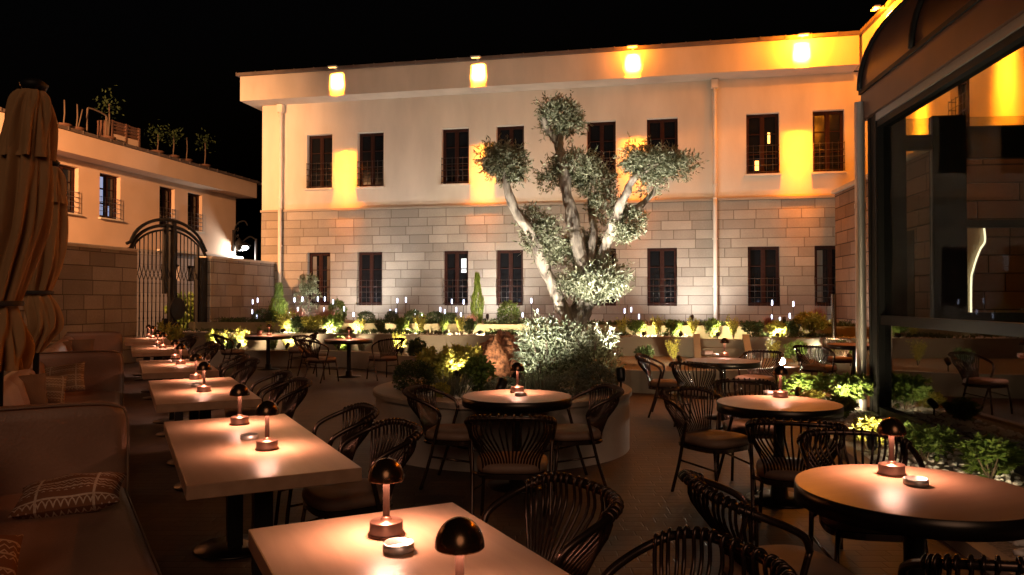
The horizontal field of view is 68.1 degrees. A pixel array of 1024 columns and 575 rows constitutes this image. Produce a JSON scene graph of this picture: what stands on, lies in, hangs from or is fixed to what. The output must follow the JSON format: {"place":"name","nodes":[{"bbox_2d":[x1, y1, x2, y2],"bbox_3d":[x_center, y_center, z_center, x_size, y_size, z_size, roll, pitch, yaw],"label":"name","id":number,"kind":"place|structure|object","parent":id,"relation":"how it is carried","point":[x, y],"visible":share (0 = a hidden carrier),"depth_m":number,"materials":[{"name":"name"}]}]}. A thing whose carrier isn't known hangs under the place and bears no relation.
{"place":"outdoors","nodes":[
{"label":"outdoors","id":0,"kind":"place"},
{"bbox_2d":[4,243,137,375],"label":"boundary wall","id":1,"kind":"structure","parent":0,"point":[95,288],"depth_m":17.43,"materials":[{"name":"stone"}]},
{"bbox_2d":[125,218,206,357],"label":"iron gate","id":2,"kind":"structure","parent":1,"relation":"attached to","point":[175,304],"depth_m":20.26,"materials":[{"name":"black"}]},
{"bbox_2d":[0,0,887,260],"label":"sky","id":3,"kind":"structure","parent":0,"point":[176,63],"materials":[{"name":"black"}]},
{"bbox_2d":[123,357,989,574],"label":"ground","id":4,"kind":"structure","parent":0,"point":[177,527],"depth_m":5.99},
{"bbox_2d":[0,78,57,405],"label":"parasol","id":5,"kind":"object","parent":4,"relation":"on","point":[28,142],"visible":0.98,"depth_m":5.24,"materials":[{"name":"fabric"}]},
{"bbox_2d":[24,160,68,373],"bbox_3d":[-5.014,0.161,7.923,0.700,3.028,0.650,0,-1,0],"label":"parasol","id":6,"kind":"object","parent":4,"relation":"on","point":[44,316],"visible":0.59,"depth_m":7.84,"materials":[{"name":"fabric"}]},
{"bbox_2d":[3,350,123,405],"bbox_3d":[-4.098,1.167,6.907,1.013,0.883,5.227,0,-1,-27],"label":"sofa","id":7,"kind":"object","parent":4,"relation":"on","point":[103,375],"visible":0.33,"depth_m":9.03,"materials":[{"name":"fabric"}]},
{"bbox_2d":[19,373,47,404],"bbox_3d":[-4.534,0.998,6.885,0.189,0.420,0.600,-25,-16,35],"label":"cushion","id":8,"kind":"object","parent":7,"relation":"on","point":[35,386],"visible":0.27,"depth_m":6.99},
{"bbox_2d":[30,374,67,403],"bbox_3d":[-4.662,1.049,7.584,0.147,0.360,0.360,-17,-20,41],"label":"cushion","id":9,"kind":"object","parent":7,"relation":"on","point":[55,387],"visible":0.42,"depth_m":7.60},
{"bbox_2d":[44,361,84,390],"bbox_3d":[-5.009,1.013,8.485,0.420,0.340,0.147,-8,-25,-14],"label":"cushion","id":10,"kind":"object","parent":7,"relation":"on","point":[74,372],"visible":0.62,"depth_m":8.46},
{"bbox_2d":[0,401,161,574],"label":"sofa","id":11,"kind":"object","parent":4,"relation":"on","point":[39,442],"visible":0.91,"depth_m":4.31,"materials":[{"name":"beige leather"}]},
{"bbox_2d":[0,534,23,574],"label":"cushion","id":12,"kind":"object","parent":11,"relation":"on","point":[10,546],"visible":1,"depth_m":2.87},
{"bbox_2d":[6,472,126,518],"bbox_3d":[-2.296,1.077,3.942,0.500,0.168,0.340,-4,13,-20],"label":"cushion","id":13,"kind":"object","parent":11,"relation":"on","point":[75,493],"visible":0.98,"depth_m":3.85,"materials":[{"name":"fabric"}]},
{"bbox_2d":[43,331,122,354],"bbox_3d":[-6.749,1.248,12.042,1.013,0.883,6.267,0,-1,-27],"label":"sofa","id":14,"kind":"object","parent":4,"relation":"on","point":[108,340],"visible":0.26,"depth_m":14.69,"materials":[{"name":"fabric"}]},
{"bbox_2d":[0,107,261,336],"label":"building","id":15,"kind":"structure","parent":4,"relation":"on","point":[118,193],"depth_m":28.48,"materials":[{"name":"white paint"}]},
{"bbox_2d":[59,165,81,215],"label":"window","id":16,"kind":"structure","parent":15,"relation":"in","point":[69,172],"depth_m":25.40,"materials":[{"name":"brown wood"}]},
{"bbox_2d":[98,174,122,221],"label":"window","id":17,"kind":"structure","parent":15,"relation":"in","point":[108,184],"depth_m":27.08,"materials":[{"name":"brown wood"}]},
{"bbox_2d":[97,120,139,146],"bbox_3d":[-14.647,-5.552,28.256,0.620,1.050,1.500,0,-1,12],"label":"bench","id":18,"kind":"object","parent":15,"relation":"on","point":[125,133],"visible":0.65,"depth_m":28.00,"materials":[{"name":"wood"}]},
{"bbox_2d":[188,193,204,232],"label":"window","id":19,"kind":"structure","parent":15,"relation":"in","point":[193,200],"depth_m":31.83,"materials":[{"name":"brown wood"}]},
{"bbox_2d":[131,345,187,399],"bbox_3d":[-5.789,1.370,12.380,0.770,0.750,1.920,0,-1,-27],"label":"dining table","id":20,"kind":"object","parent":4,"relation":"on","point":[155,352],"visible":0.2,"depth_m":11.84,"materials":[{"name":"brown wood"}]},
{"bbox_2d":[139,359,218,436],"bbox_3d":[-4.083,1.320,9.204,0.770,0.750,1.920,0,-1,-27],"label":"dining table","id":21,"kind":"object","parent":4,"relation":"on","point":[161,369],"visible":0.46,"depth_m":8.70,"materials":[{"name":"brown wood"}]},
{"bbox_2d":[148,377,261,491],"bbox_3d":[-2.802,1.282,6.785,0.770,0.750,1.920,0,-1,-27],"label":"dining table","id":22,"kind":"object","parent":4,"relation":"on","point":[178,395],"visible":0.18,"depth_m":6.28,"materials":[{"name":"brown wood"}]},
{"bbox_2d":[211,357,259,410],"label":"armchair","id":23,"kind":"object","parent":4,"relation":"on","point":[251,367],"visible":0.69,"depth_m":9.50,"materials":[{"name":"brown metal"}]},
{"bbox_2d":[200,256,274,321],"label":"boundary wall","id":24,"kind":"structure","parent":4,"relation":"on","point":[236,287],"depth_m":23.00,"materials":[{"name":"stone"}]},
{"bbox_2d":[225,370,292,417],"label":"armchair","id":25,"kind":"object","parent":4,"relation":"on","point":[275,394],"visible":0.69,"depth_m":7.52,"materials":[{"name":"brown metal"}]},
{"bbox_2d":[164,414,361,574],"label":"dining table","id":26,"kind":"object","parent":4,"relation":"on","point":[214,457],"visible":0.76,"depth_m":3.86,"materials":[{"name":"brown wood"}]},
{"bbox_2d":[229,384,249,425],"bbox_3d":[-1.745,0.746,4.856,0.124,0.260,0.124,0,-1,0],"label":"table lamp","id":27,"kind":"object","parent":26,"relation":"on","point":[239,391],"visible":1,"depth_m":4.82,"materials":[{"name":"brown metal"}]},
{"bbox_2d":[255,400,278,450],"bbox_3d":[-1.308,0.733,4.047,0.124,0.260,0.124,0,-1,0],"label":"table lamp","id":28,"kind":"object","parent":26,"relation":"on","point":[267,409],"visible":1,"depth_m":4.01,"materials":[{"name":"brown metal"}]},
{"bbox_2d":[260,377,312,418],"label":"armchair","id":29,"kind":"object","parent":4,"relation":"on","point":[292,403],"visible":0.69,"depth_m":7.07,"materials":[{"name":"wicker"}]},
{"bbox_2d":[297,339,338,383],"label":"armchair","id":30,"kind":"object","parent":4,"relation":"on","point":[312,356],"visible":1,"depth_m":14.07,"materials":[{"name":"brown metal"}]},
{"bbox_2d":[274,402,378,524],"bbox_3d":[-1.250,1.223,5.143,0.647,0.824,0.612,0,-1,-24],"label":"armchair","id":31,"kind":"object","parent":4,"relation":"on","point":[363,422],"visible":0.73,"depth_m":5.20,"materials":[{"name":"brown metal"}]},
{"bbox_2d":[324,338,372,377],"bbox_3d":[-3.268,1.414,15.180,0.960,0.750,0.960,0,-1,-23],"label":"round table","id":32,"kind":"object","parent":4,"relation":"on","point":[348,373],"visible":1,"depth_m":15.11,"materials":[{"name":"brown wood"}]},
{"bbox_2d":[301,417,423,521],"bbox_3d":[-0.878,1.212,4.422,0.647,0.824,0.612,1,-1,-31],"label":"armchair","id":33,"kind":"object","parent":4,"relation":"on","point":[364,496],"visible":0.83,"depth_m":4.29,"materials":[{"name":"brown metal"}]},
{"bbox_2d":[366,338,404,380],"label":"armchair","id":34,"kind":"object","parent":4,"relation":"on","point":[381,357],"visible":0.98,"depth_m":14.53,"materials":[{"name":"brown metal"}]},
{"bbox_2d":[248,502,568,574],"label":"dining table","id":35,"kind":"object","parent":4,"relation":"on","point":[346,545],"visible":0.87,"depth_m":2.42,"materials":[{"name":"brown wood"}]},
{"bbox_2d":[368,458,404,539],"bbox_3d":[-0.427,0.710,2.577,0.124,0.260,0.124,0,-1,0],"label":"table lamp","id":36,"kind":"object","parent":35,"relation":"on","point":[386,472],"visible":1,"depth_m":2.54,"materials":[{"name":"brown metal"}]},
{"bbox_2d":[383,537,413,554],"bbox_3d":[-0.361,0.824,2.416,0.100,0.028,0.101,-1,-1,36],"label":"ashtray","id":37,"kind":"object","parent":35,"relation":"on","point":[399,546],"visible":1,"depth_m":2.39,"materials":[{"name":"ceramic"}]},
{"bbox_2d":[435,516,484,574],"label":"table lamp","id":38,"kind":"object","parent":35,"relation":"on","point":[458,537],"visible":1,"depth_m":1.84,"materials":[{"name":"brown metal"}]},
{"bbox_2d":[165,332,692,359],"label":"garden wall","id":39,"kind":"structure","parent":4,"relation":"on","point":[629,345],"depth_m":17.72,"materials":[{"name":"stone"}]},
{"bbox_2d":[402,383,483,490],"bbox_3d":[-0.574,1.243,6.416,0.647,0.824,0.612,0,-1,11],"label":"armchair","id":40,"kind":"object","parent":4,"relation":"on","point":[436,432],"visible":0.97,"depth_m":6.26,"materials":[{"name":"wicker"}]},
{"bbox_2d":[373,376,631,471],"bbox_3d":[-0.100,1.369,8.130,2.744,0.617,2.744,0,-1,0],"label":"round planter","id":41,"kind":"object","parent":4,"relation":"on","point":[391,402],"visible":0.38,"depth_m":7.01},
{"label":"soil","id":42,"kind":"object","parent":41,"relation":"in","visible":0},
{"bbox_2d":[391,359,435,391],"bbox_3d":[-1.010,0.947,7.831,0.489,0.416,0.504,0,-1,21],"label":"bush","id":43,"kind":"object","parent":42,"relation":"on","point":[411,367],"visible":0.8,"depth_m":7.76,"materials":[{"name":"green plant"}]},
{"bbox_2d":[413,345,464,382],"bbox_3d":[-0.801,0.878,8.189,0.607,0.514,0.477,0,-1,13],"label":"bush","id":44,"kind":"object","parent":42,"relation":"on","point":[441,360],"visible":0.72,"depth_m":8.14,"materials":[{"name":"green plant"}]},
{"bbox_2d":[434,365,474,396],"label":"bush","id":45,"kind":"object","parent":42,"relation":"on","point":[455,387],"visible":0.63,"depth_m":7.51,"materials":[{"name":"green plant"}]},
{"bbox_2d":[479,330,519,381],"bbox_3d":[-0.168,0.860,8.738,0.541,0.743,0.517,0,-1,0],"label":"boulder","id":46,"kind":"object","parent":42,"relation":"on","point":[500,347],"visible":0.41,"depth_m":8.58,"materials":[{"name":"stone"}]},
{"bbox_2d":[421,380,596,398],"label":"pebbles","id":47,"kind":"object","parent":42,"relation":"on","point":[462,394],"visible":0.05,"depth_m":7.85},
{"bbox_2d":[458,353,497,390],"bbox_3d":[-0.351,0.900,7.867,0.436,0.458,0.386,0,-1,-2],"label":"bush","id":48,"kind":"object","parent":47,"relation":"on","point":[480,368],"visible":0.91,"depth_m":7.80,"materials":[{"name":"green plant"}]},
{"bbox_2d":[513,368,562,390],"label":"lavender","id":49,"kind":"object","parent":42,"relation":"on","point":[533,384],"visible":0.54,"depth_m":7.53,"materials":[{"name":"green plant"}]},
{"bbox_2d":[509,309,588,383],"bbox_3d":[0.389,0.743,8.192,0.906,1.036,0.734,0,-1,0],"label":"bush","id":50,"kind":"object","parent":42,"relation":"on","point":[533,358],"visible":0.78,"depth_m":8.08,"materials":[{"name":"plant"}]},
{"bbox_2d":[544,374,589,395],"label":"lavender","id":51,"kind":"object","parent":42,"relation":"on","point":[580,383],"visible":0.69,"depth_m":7.40,"materials":[{"name":"green plant"}]},
{"bbox_2d":[471,90,709,359],"bbox_3d":[0.868,-0.765,8.594,2.646,3.221,1.495,0,-1,0],"label":"olive tree","id":52,"kind":"object","parent":42,"relation":"on","point":[592,280],"visible":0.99,"depth_m":8.46,"materials":[{"name":"green plant"}]},
{"bbox_2d":[554,319,626,389],"bbox_3d":[0.825,0.777,8.020,0.779,0.881,0.686,0,-1,0],"label":"bush","id":53,"kind":"object","parent":42,"relation":"on","point":[599,348],"visible":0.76,"depth_m":7.93,"materials":[{"name":"green plant"}]},
{"bbox_2d":[573,363,618,393],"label":"lavender","id":54,"kind":"object","parent":42,"relation":"on","point":[609,373],"visible":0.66,"depth_m":7.67,"materials":[{"name":"green plant"}]},
{"bbox_2d":[464,414,556,533],"bbox_3d":[-0.003,1.223,5.126,0.612,0.824,0.646,0,-1,2],"label":"armchair","id":55,"kind":"object","parent":4,"relation":"on","point":[521,464],"visible":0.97,"depth_m":4.98,"materials":[{"name":"brown metal"}]},
{"bbox_2d":[462,389,571,493],"bbox_3d":[0.041,1.274,6.294,0.910,0.750,0.910,0,-1,-23],"label":"round table","id":56,"kind":"object","parent":4,"relation":"on","point":[507,401],"visible":0.78,"depth_m":6.12,"materials":[{"name":"brown wood"}]},
{"bbox_2d":[208,350,835,393],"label":"garden kerb","id":57,"kind":"structure","parent":4,"relation":"on","point":[636,380],"depth_m":16.05,"materials":[{"name":"stone"}]},
{"bbox_2d":[189,322,855,338],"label":"garden wall","id":58,"kind":"structure","parent":4,"relation":"on","point":[845,331],"depth_m":18.87,"materials":[{"name":"stone"}]},
{"bbox_2d":[236,30,867,321],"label":"building","id":59,"kind":"structure","parent":4,"relation":"on","point":[380,195],"depth_m":23.13,"materials":[{"name":"paint"}]},
{"bbox_2d":[306,253,329,304],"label":"window","id":60,"kind":"structure","parent":59,"relation":"in","point":[319,263],"depth_m":25.01,"materials":[{"name":"brown wood"}]},
{"bbox_2d":[304,135,333,190],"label":"window","id":61,"kind":"structure","parent":59,"relation":"in","point":[320,147],"depth_m":25.12,"materials":[{"name":"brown wood"}]},
{"bbox_2d":[357,252,381,304],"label":"window","id":62,"kind":"structure","parent":59,"relation":"in","point":[370,263],"depth_m":24.65,"materials":[{"name":"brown wood"}]},
{"bbox_2d":[355,133,384,188],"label":"window","id":63,"kind":"structure","parent":59,"relation":"in","point":[371,161],"depth_m":24.76,"materials":[{"name":"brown wood"}]},
{"bbox_2d":[439,129,469,185],"bbox_3d":[-1.783,-4.135,24.043,0.998,1.835,0.345,0,-1,12],"label":"window","id":64,"kind":"structure","parent":59,"relation":"in","point":[455,158],"depth_m":24.17,"materials":[{"name":"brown wood"}]},
{"bbox_2d":[443,251,467,304],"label":"window","id":65,"kind":"structure","parent":59,"relation":"in","point":[456,262],"depth_m":24.06,"materials":[{"name":"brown wood"}]},
{"bbox_2d":[496,250,522,305],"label":"window","id":66,"kind":"structure","parent":59,"relation":"in","point":[510,262],"depth_m":23.69,"materials":[{"name":"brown wood"}]},
{"bbox_2d":[494,126,525,183],"bbox_3d":[-0.048,-4.141,23.678,0.984,1.835,0.345,0,-1,12],"label":"window","id":67,"kind":"structure","parent":59,"relation":"in","point":[516,133],"depth_m":23.80,"materials":[{"name":"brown wood"}]},
{"bbox_2d":[587,121,617,180],"bbox_3d":[2.728,-4.150,23.093,0.978,1.835,0.345,0,-1,12],"label":"window","id":68,"kind":"structure","parent":59,"relation":"in","point":[602,135],"depth_m":23.22,"materials":[{"name":"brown wood"}]},
{"bbox_2d":[647,248,676,305],"bbox_3d":[4.483,-0.319,22.648,0.874,1.730,0.274,0,-1,12],"label":"window","id":69,"kind":"structure","parent":59,"relation":"in","point":[661,262],"depth_m":22.74,"materials":[{"name":"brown wood"}]},
{"bbox_2d":[647,118,679,179],"bbox_3d":[4.506,-4.156,22.718,1.009,1.835,0.345,0,-1,12],"label":"window","id":70,"kind":"structure","parent":59,"relation":"in","point":[665,130],"depth_m":22.85,"materials":[{"name":"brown wood"}]},
{"bbox_2d":[745,114,781,175],"bbox_3d":[7.316,-4.165,22.126,1.019,1.835,0.345,0,-1,12],"label":"window","id":71,"kind":"structure","parent":59,"relation":"in","point":[762,140],"depth_m":22.24,"materials":[{"name":"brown wood"}]},
{"bbox_2d":[748,246,779,305],"bbox_3d":[7.319,-0.329,22.051,0.885,1.730,0.274,0,-1,12],"label":"window","id":72,"kind":"structure","parent":59,"relation":"in","point":[763,262],"depth_m":22.14,"materials":[{"name":"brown wood"}]},
{"bbox_2d":[814,246,835,305],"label":"window","id":73,"kind":"structure","parent":59,"relation":"in","point":[825,275],"depth_m":21.81,"materials":[{"name":"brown wood"}]},
{"bbox_2d":[811,111,847,173],"bbox_3d":[9.078,-4.171,21.755,0.955,1.835,0.345,0,-1,12],"label":"window","id":74,"kind":"structure","parent":59,"relation":"in","point":[828,142],"depth_m":21.87,"materials":[{"name":"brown wood"}]},
{"bbox_2d":[481,472,623,574],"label":"armchair","id":75,"kind":"object","parent":4,"relation":"on","point":[578,561],"visible":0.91,"depth_m":3.05,"materials":[{"name":"wicker"}]},
{"bbox_2d":[246,320,868,369],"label":"gravel","id":76,"kind":"structure","parent":4,"relation":"on","point":[631,362],"depth_m":15.51,"materials":[{"name":"gravel"}]},
{"bbox_2d":[267,282,288,320],"bbox_3d":[-6.488,0.445,21.086,0.546,1.230,0.572,1,-1,-39],"label":"conifer","id":77,"kind":"object","parent":76,"relation":"on","point":[277,299],"visible":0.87,"depth_m":21.00,"materials":[{"name":"green plant"}]},
{"bbox_2d":[292,272,322,316],"bbox_3d":[-5.812,0.277,21.629,0.767,1.472,0.743,-1,-1,32],"label":"tree","id":78,"kind":"object","parent":76,"relation":"on","point":[307,288],"visible":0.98,"depth_m":21.62,"materials":[{"name":"green plant"}]},
{"bbox_2d":[470,271,484,323],"bbox_3d":[-0.914,0.304,19.910,0.387,1.500,0.406,0,-1,28],"label":"conifer","id":79,"kind":"object","parent":76,"relation":"on","point":[475,308],"visible":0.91,"depth_m":19.85,"materials":[{"name":"green plant"}]},
{"bbox_2d":[184,316,855,337],"bbox_3d":[-0.309,0.959,18.727,17.046,0.426,2.370,0,-1,12],"label":"ground cover","id":80,"kind":"object","parent":76,"relation":"on","point":[610,322],"visible":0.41,"depth_m":18.77,"materials":[{"name":"green plant"}]},
{"bbox_2d":[793,311,830,336],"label":"bush","id":81,"kind":"object","parent":76,"relation":"on","point":[815,320],"visible":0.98,"depth_m":16.67,"materials":[{"name":"green plant"}]},
{"bbox_2d":[542,383,623,490],"bbox_3d":[0.594,1.243,6.418,0.647,0.824,0.612,0,-1,-13],"label":"armchair","id":82,"kind":"object","parent":4,"relation":"on","point":[590,432],"visible":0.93,"depth_m":6.25,"materials":[{"name":"wicker"}]},
{"bbox_2d":[635,353,684,417],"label":"armchair","id":83,"kind":"object","parent":4,"relation":"on","point":[659,384],"visible":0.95,"depth_m":9.98,"materials":[{"name":"brown metal"}]},
{"bbox_2d":[669,361,724,429],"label":"armchair","id":84,"kind":"object","parent":4,"relation":"on","point":[677,377],"visible":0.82,"depth_m":9.01,"materials":[{"name":"brown metal"}]},
{"bbox_2d":[601,525,797,574],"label":"armchair","id":85,"kind":"object","parent":4,"relation":"on","point":[775,564],"visible":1,"depth_m":2.43,"materials":[{"name":"wicker"}]},
{"bbox_2d":[659,385,756,491],"bbox_3d":[1.578,1.239,6.164,0.612,0.824,0.646,1,-1,-34],"label":"armchair","id":86,"kind":"object","parent":4,"relation":"on","point":[709,440],"visible":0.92,"depth_m":6.11,"materials":[{"name":"wicker"}]},
{"bbox_2d":[685,358,760,420],"bbox_3d":[2.761,1.331,9.932,0.950,0.750,0.950,0,-1,-23],"label":"round table","id":87,"kind":"object","parent":4,"relation":"on","point":[723,364],"visible":0.62,"depth_m":9.75,"materials":[{"name":"brown wood"}]},
{"bbox_2d":[693,334,753,359],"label":"garden steps","id":88,"kind":"structure","parent":4,"relation":"on","point":[735,348],"depth_m":16.15,"materials":[{"name":"stone"}]},
{"bbox_2d":[711,378,778,480],"bbox_3d":[2.125,1.249,6.777,0.612,0.824,0.647,0,-1,4],"label":"armchair","id":89,"kind":"object","parent":4,"relation":"on","point":[738,425],"visible":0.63,"depth_m":6.89,"materials":[{"name":"wicker"}]},
{"bbox_2d":[734,350,783,395],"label":"armchair","id":90,"kind":"object","parent":4,"relation":"on","point":[765,377],"visible":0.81,"depth_m":10.84,"materials":[{"name":"brown metal"}]},
{"bbox_2d":[678,469,852,574],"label":"armchair","id":91,"kind":"object","parent":4,"relation":"on","point":[806,559],"visible":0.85,"depth_m":3.02,"materials":[{"name":"wicker"}]},
{"bbox_2d":[717,395,843,507],"bbox_3d":[2.067,1.267,5.869,0.930,0.750,0.930,0,-1,-23],"label":"round table","id":92,"kind":"object","parent":4,"relation":"on","point":[794,408],"visible":0.82,"depth_m":5.71,"materials":[{"name":"brown wood"}]},
{"bbox_2d":[745,418,848,548],"bbox_3d":[1.835,1.220,4.910,0.612,0.824,0.647,0,-1,19],"label":"armchair","id":93,"kind":"object","parent":4,"relation":"on","point":[780,471],"visible":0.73,"depth_m":4.79,"materials":[{"name":"brown metal"}]},
{"bbox_2d":[749,337,868,373],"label":"garden wall","id":94,"kind":"structure","parent":4,"relation":"on","point":[758,343],"depth_m":16.07,"materials":[{"name":"stone"}]},
{"bbox_2d":[793,344,836,389],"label":"armchair","id":95,"kind":"object","parent":4,"relation":"on","point":[817,367],"visible":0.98,"depth_m":12.29,"materials":[{"name":"brown metal"}]},
{"bbox_2d":[796,427,928,574],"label":"armchair","id":96,"kind":"object","parent":4,"relation":"on","point":[838,530],"visible":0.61,"depth_m":4.17,"materials":[{"name":"brown metal"}]},
{"bbox_2d":[794,464,1023,574],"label":"round table","id":97,"kind":"object","parent":4,"relation":"on","point":[944,505],"visible":0.94,"depth_m":3.03,"materials":[{"name":"brown wood"}]},
{"bbox_2d":[876,417,906,477],"bbox_3d":[1.733,0.724,3.461,0.124,0.260,0.124,0,-1,0],"label":"table lamp","id":98,"kind":"object","parent":97,"relation":"on","point":[891,427],"visible":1,"depth_m":3.43,"materials":[{"name":"brown metal"}]},
{"bbox_2d":[806,427,1023,574],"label":"bed edging","id":99,"kind":"object","parent":4,"relation":"on","point":[977,550],"visible":0.11,"depth_m":4.54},
{"bbox_2d":[831,0,1023,326],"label":"building wing","id":100,"kind":"structure","parent":4,"relation":"on","point":[995,189],"depth_m":15.24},
{"bbox_2d":[907,230,914,316],"bbox_3d":[8.458,0.307,16.354,0.017,3.000,1.100,0,-1,7],"label":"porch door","id":101,"kind":"structure","parent":100,"relation":"in","point":[910,234],"depth_m":15.98,"materials":[{"name":"black"}]},
{"bbox_2d":[948,79,969,125],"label":"window","id":102,"kind":"structure","parent":100,"relation":"in","point":[963,105],"depth_m":16.96,"materials":[{"name":"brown wood"}]},
{"bbox_2d":[854,0,1023,475],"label":"glass pavilion","id":103,"kind":"structure","parent":4,"relation":"on","point":[955,364],"depth_m":9.59,"materials":[{"name":"black"}]},
{"bbox_2d":[898,553,1023,574],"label":"armchair","id":104,"kind":"object","parent":4,"relation":"on","point":[934,564],"visible":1,"depth_m":2.20,"materials":[{"name":"wicker"}]},
{"bbox_2d":[788,392,1023,560],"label":"gravel","id":105,"kind":"structure","parent":0,"point":[1006,548],"depth_m":6.89,"materials":[{"name":"gravel"}]},
{"bbox_2d":[777,371,835,395],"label":"bush","id":106,"kind":"object","parent":105,"relation":"on","point":[819,382],"visible":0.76,"depth_m":11.21,"materials":[{"name":"green plant"}]},
{"bbox_2d":[829,371,873,403],"bbox_3d":[4.598,1.406,10.231,0.624,0.568,0.745,-1,-1,29],"label":"bush","id":107,"kind":"object","parent":105,"relation":"on","point":[856,385],"visible":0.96,"depth_m":10.12,"materials":[{"name":"green plant"}]},
{"bbox_2d":[848,414,887,449],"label":"bush","id":108,"kind":"object","parent":105,"relation":"on","point":[872,422],"visible":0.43,"depth_m":7.46,"materials":[{"name":"green plant"}]},
{"bbox_2d":[894,420,968,461],"bbox_3d":[3.822,1.437,6.985,0.721,0.385,0.604,0,-1,7],"label":"bush","id":109,"kind":"object","parent":105,"relation":"on","point":[927,438],"visible":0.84,"depth_m":6.88,"materials":[{"name":"green plant"}]},
{"bbox_2d":[948,431,1023,478],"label":"bush","id":110,"kind":"object","parent":105,"relation":"on","point":[998,455],"visible":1,"depth_m":6.32,"materials":[{"name":"green plant"}]},
{"bbox_2d":[967,228,985,311],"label":"arch panel","id":111,"kind":"structure","parent":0,"point":[976,240],"depth_m":12.45,"materials":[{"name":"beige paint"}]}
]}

